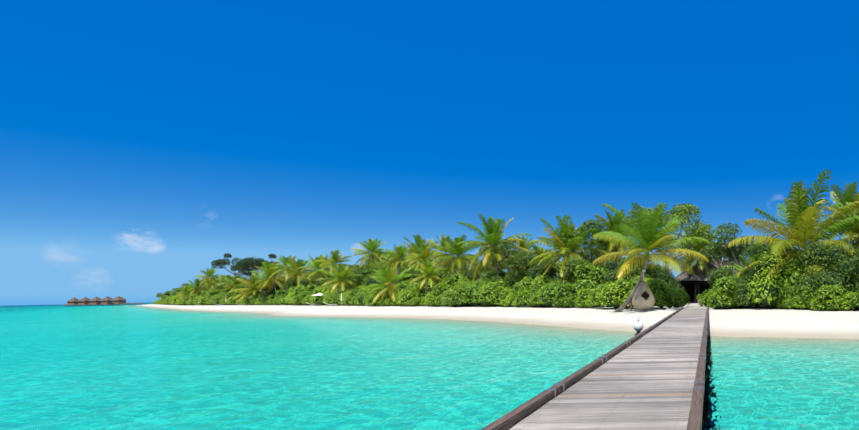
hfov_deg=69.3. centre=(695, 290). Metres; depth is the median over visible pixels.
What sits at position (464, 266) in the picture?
tree
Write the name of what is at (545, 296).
bush
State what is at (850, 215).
tree
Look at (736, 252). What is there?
tall tree
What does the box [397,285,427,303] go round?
bush
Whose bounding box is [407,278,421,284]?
tall bush
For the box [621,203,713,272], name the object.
tree
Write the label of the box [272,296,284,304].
bush
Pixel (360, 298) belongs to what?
bush
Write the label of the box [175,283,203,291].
tree
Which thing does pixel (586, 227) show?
tree
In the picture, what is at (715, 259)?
tall tree
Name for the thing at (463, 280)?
tall bush
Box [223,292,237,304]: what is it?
bush
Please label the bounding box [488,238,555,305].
tree
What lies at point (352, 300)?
bush
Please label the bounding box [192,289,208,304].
bush
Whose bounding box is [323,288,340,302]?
bush
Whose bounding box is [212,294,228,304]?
bush
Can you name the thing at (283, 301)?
bush
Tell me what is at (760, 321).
ground
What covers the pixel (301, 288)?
bush
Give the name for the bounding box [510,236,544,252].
tree
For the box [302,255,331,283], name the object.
palm
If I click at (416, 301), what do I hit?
bush
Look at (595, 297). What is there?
bush
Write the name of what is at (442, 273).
bush
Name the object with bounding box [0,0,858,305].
sky
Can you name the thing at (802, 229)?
palm
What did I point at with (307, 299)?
bush
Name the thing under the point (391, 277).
palm
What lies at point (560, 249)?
palm
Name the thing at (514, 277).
tall bush
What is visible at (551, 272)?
tall bush
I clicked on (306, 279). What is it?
tree
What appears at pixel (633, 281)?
bush
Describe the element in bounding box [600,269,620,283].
tall bush
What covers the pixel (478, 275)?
bush
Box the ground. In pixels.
[136,303,858,338]
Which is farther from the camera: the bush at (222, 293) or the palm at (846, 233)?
the bush at (222, 293)
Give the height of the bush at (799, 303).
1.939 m
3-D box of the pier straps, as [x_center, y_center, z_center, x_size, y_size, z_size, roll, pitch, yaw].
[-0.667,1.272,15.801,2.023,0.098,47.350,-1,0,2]
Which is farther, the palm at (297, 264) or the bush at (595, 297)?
the palm at (297, 264)
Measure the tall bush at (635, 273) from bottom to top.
4.894 m
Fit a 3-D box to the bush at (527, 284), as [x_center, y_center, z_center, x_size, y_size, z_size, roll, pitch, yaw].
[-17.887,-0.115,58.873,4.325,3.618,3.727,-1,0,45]
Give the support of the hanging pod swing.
hanging from the pod rope
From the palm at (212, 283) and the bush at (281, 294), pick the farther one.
the palm at (212, 283)
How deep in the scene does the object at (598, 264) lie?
60.81 m
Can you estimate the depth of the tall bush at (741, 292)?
39.21 m
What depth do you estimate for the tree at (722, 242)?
48.83 m
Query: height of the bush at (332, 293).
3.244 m
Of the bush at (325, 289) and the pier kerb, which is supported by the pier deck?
the pier kerb
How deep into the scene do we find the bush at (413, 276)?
94.07 m
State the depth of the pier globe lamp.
17.17 m
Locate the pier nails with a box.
[519,337,697,429]
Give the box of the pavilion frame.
[677,281,712,302]
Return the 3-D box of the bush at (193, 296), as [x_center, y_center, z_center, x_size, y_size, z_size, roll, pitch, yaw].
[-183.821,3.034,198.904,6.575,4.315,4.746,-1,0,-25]
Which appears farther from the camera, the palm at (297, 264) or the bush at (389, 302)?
the palm at (297, 264)
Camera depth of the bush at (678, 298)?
42.89 m
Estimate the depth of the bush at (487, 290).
62.77 m
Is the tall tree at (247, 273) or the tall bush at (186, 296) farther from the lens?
the tall bush at (186, 296)
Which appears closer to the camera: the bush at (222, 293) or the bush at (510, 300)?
the bush at (510, 300)
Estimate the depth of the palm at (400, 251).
91.20 m
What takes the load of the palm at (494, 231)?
on the ground
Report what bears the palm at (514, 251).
on the ground
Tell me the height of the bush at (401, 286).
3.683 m
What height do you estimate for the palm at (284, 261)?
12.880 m
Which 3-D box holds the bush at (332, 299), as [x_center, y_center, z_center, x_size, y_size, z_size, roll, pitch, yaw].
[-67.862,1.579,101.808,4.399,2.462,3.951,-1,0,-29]
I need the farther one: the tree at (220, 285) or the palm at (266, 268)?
the tree at (220, 285)
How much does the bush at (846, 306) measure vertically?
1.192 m
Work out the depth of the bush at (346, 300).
96.53 m
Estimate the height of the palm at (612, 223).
11.132 m
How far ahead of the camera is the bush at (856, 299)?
32.18 m
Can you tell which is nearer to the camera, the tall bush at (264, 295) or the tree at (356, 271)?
the tree at (356, 271)
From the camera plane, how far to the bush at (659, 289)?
43.49 m
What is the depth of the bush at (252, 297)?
146.12 m
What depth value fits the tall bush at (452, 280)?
74.46 m
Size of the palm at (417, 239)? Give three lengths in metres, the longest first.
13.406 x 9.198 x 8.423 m
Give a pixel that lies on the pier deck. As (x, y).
(648, 377)
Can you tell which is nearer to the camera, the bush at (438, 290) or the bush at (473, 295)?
the bush at (473, 295)
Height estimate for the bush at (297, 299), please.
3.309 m
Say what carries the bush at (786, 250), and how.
on the ground
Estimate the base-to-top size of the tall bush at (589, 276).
4.694 m
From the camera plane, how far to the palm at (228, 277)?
199.34 m
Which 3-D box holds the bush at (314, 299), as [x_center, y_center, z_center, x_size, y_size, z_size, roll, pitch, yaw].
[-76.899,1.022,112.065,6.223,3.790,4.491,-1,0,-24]
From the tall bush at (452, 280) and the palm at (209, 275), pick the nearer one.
the tall bush at (452, 280)
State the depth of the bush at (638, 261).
55.92 m
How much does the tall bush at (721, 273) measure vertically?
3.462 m
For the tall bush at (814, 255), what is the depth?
36.28 m
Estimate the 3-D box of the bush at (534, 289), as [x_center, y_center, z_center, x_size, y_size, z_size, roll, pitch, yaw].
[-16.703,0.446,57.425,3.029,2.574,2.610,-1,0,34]
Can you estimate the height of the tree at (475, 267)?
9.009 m
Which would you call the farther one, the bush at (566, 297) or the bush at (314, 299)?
the bush at (314, 299)
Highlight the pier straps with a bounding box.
[543,307,708,397]
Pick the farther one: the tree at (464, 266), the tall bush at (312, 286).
the tall bush at (312, 286)
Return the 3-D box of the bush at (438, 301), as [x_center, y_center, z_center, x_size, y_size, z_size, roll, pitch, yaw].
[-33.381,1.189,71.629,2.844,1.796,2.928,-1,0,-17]
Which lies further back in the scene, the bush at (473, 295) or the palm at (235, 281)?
the palm at (235, 281)
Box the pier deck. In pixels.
[507,308,706,429]
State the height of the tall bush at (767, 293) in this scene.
4.152 m
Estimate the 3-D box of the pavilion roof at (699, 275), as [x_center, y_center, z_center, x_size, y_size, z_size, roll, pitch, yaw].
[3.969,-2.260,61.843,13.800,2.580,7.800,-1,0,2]
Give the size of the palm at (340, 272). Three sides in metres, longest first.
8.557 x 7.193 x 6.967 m
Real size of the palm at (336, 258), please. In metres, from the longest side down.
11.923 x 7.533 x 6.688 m
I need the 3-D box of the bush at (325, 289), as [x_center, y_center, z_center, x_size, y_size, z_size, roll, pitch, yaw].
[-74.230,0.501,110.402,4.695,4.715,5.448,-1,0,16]
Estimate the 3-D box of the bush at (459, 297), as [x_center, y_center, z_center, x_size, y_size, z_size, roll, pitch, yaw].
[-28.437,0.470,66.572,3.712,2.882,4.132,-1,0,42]
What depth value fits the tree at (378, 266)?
95.18 m
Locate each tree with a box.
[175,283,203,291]
[211,253,254,286]
[213,276,247,290]
[238,254,281,280]
[239,264,258,281]
[292,272,318,282]
[314,266,350,285]
[317,276,334,286]
[331,260,379,283]
[364,260,413,283]
[385,255,440,280]
[437,256,493,279]
[440,258,483,278]
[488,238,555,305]
[551,219,623,266]
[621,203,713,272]
[700,221,778,272]
[701,239,739,268]
[725,240,758,268]
[831,208,858,244]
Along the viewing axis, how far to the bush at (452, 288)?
66.58 m
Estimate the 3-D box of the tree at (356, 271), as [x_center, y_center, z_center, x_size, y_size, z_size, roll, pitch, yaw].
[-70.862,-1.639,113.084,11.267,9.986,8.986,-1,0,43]
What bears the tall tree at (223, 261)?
on the ground
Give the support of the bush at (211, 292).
on the ground
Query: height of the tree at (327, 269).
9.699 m
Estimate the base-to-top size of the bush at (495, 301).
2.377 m
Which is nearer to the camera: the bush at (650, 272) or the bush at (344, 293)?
the bush at (650, 272)
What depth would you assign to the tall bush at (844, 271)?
34.67 m
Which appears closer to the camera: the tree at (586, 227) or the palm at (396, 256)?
the tree at (586, 227)
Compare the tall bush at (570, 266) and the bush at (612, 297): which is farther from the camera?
the tall bush at (570, 266)
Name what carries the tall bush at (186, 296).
on the ground
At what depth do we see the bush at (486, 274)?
74.05 m
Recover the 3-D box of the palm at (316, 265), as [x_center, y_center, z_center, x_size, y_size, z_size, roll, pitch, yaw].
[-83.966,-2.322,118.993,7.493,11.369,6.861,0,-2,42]
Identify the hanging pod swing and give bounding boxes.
[632,280,654,309]
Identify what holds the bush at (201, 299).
on the ground
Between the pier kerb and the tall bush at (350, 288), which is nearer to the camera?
the pier kerb
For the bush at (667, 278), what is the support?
on the ground
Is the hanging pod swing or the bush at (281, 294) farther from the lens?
the bush at (281, 294)
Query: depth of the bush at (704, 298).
41.56 m
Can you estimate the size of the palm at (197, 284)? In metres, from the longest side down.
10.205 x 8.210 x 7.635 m
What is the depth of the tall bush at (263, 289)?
148.86 m
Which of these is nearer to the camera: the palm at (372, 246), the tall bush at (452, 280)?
the tall bush at (452, 280)
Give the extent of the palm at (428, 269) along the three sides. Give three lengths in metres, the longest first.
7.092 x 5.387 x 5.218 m
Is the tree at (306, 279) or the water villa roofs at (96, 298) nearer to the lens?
the tree at (306, 279)
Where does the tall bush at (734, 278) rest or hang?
on the ground
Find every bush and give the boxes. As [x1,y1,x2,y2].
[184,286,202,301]
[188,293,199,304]
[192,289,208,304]
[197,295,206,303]
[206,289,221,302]
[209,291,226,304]
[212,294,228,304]
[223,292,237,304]
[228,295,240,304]
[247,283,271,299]
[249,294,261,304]
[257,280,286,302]
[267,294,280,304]
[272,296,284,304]
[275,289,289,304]
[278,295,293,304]
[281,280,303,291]
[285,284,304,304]
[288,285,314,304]
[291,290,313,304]
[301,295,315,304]
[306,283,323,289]
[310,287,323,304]
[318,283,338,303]
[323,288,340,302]
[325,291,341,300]
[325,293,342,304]
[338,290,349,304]
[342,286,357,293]
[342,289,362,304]
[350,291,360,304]
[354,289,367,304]
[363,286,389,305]
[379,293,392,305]
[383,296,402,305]
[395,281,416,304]
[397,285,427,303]
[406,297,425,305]
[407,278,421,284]
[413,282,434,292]
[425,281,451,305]
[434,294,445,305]
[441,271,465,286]
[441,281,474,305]
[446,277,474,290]
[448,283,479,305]
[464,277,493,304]
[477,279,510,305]
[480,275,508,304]
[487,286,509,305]
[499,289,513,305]
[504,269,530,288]
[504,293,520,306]
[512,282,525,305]
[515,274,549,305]
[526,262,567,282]
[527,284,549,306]
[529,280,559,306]
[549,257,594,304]
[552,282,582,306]
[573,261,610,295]
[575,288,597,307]
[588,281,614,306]
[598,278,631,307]
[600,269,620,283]
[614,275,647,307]
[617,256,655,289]
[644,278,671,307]
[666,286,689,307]
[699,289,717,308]
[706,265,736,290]
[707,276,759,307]
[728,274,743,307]
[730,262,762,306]
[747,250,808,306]
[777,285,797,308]
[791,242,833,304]
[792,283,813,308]
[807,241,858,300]
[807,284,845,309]
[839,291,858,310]
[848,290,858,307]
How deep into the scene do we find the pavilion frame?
64.78 m
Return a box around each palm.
[176,285,191,299]
[186,279,211,297]
[194,268,226,286]
[204,275,221,288]
[219,275,246,292]
[221,275,232,282]
[228,273,266,303]
[249,261,292,291]
[268,255,304,282]
[274,267,304,280]
[280,258,316,284]
[296,255,332,288]
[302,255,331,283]
[314,250,355,277]
[315,262,360,305]
[350,238,389,283]
[363,264,411,305]
[377,249,414,284]
[379,245,417,281]
[400,242,446,278]
[403,234,442,273]
[405,259,448,305]
[427,234,467,268]
[430,234,478,275]
[456,213,533,305]
[471,230,513,267]
[492,250,528,277]
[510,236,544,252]
[525,215,608,280]
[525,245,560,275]
[546,227,586,257]
[589,209,638,268]
[591,202,710,311]
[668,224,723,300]
[674,224,724,268]
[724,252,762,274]
[726,168,858,307]
[814,182,858,243]
[815,193,858,248]
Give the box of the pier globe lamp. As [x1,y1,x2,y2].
[633,321,643,330]
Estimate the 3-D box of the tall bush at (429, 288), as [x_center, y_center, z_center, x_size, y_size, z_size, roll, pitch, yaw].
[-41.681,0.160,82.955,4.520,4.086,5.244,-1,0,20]
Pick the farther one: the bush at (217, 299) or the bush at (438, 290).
the bush at (217, 299)
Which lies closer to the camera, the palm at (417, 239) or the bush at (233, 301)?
the palm at (417, 239)
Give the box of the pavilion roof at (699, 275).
[674,259,751,282]
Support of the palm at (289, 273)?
on the ground
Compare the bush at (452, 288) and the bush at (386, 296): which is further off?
the bush at (386, 296)
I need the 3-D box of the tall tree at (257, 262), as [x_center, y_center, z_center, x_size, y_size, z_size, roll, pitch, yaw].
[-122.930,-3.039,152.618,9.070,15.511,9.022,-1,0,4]
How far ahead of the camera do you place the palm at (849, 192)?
53.63 m
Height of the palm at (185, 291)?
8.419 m
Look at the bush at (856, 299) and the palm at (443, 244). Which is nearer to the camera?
the bush at (856, 299)
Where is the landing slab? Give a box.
[666,304,713,310]
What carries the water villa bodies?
in the water
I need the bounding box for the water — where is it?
[0,302,858,429]
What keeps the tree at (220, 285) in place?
on the ground
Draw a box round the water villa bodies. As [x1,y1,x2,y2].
[65,300,142,305]
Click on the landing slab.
(686, 307)
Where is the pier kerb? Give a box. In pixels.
[481,307,708,429]
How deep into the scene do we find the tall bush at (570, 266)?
55.94 m
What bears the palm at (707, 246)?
on the ground
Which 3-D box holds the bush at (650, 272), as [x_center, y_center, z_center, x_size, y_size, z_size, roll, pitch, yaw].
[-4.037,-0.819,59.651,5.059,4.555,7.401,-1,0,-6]
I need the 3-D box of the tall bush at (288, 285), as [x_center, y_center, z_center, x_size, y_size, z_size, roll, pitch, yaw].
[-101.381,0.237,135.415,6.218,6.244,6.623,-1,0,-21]
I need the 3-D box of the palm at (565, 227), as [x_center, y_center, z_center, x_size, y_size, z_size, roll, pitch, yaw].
[-14.544,-3.092,60.271,8.268,10.281,9.030,7,-4,-42]
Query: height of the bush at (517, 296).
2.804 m
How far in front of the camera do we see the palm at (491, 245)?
98.54 m
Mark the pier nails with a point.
(628, 390)
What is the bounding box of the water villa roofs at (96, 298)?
[66,296,125,301]
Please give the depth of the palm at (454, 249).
76.52 m
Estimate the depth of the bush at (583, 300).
50.40 m
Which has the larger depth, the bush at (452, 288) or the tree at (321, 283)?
the tree at (321, 283)
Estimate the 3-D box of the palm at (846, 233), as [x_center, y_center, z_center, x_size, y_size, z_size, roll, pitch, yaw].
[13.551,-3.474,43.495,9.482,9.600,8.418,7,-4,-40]
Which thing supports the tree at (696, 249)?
on the ground
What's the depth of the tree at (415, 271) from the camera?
107.73 m
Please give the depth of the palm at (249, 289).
146.61 m
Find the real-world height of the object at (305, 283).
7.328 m
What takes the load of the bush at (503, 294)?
on the ground
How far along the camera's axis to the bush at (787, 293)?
36.34 m
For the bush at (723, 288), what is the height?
2.406 m
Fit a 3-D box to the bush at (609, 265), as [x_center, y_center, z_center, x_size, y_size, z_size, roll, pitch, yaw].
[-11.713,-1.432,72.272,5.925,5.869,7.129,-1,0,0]
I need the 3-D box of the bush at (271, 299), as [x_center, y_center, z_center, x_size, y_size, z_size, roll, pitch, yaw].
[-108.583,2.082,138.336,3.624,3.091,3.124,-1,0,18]
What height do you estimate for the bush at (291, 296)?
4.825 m
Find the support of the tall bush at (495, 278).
on the ground
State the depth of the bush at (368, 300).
85.48 m
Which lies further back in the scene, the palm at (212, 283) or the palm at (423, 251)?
the palm at (212, 283)
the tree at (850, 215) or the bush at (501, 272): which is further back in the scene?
the bush at (501, 272)
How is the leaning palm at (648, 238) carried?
on the ground

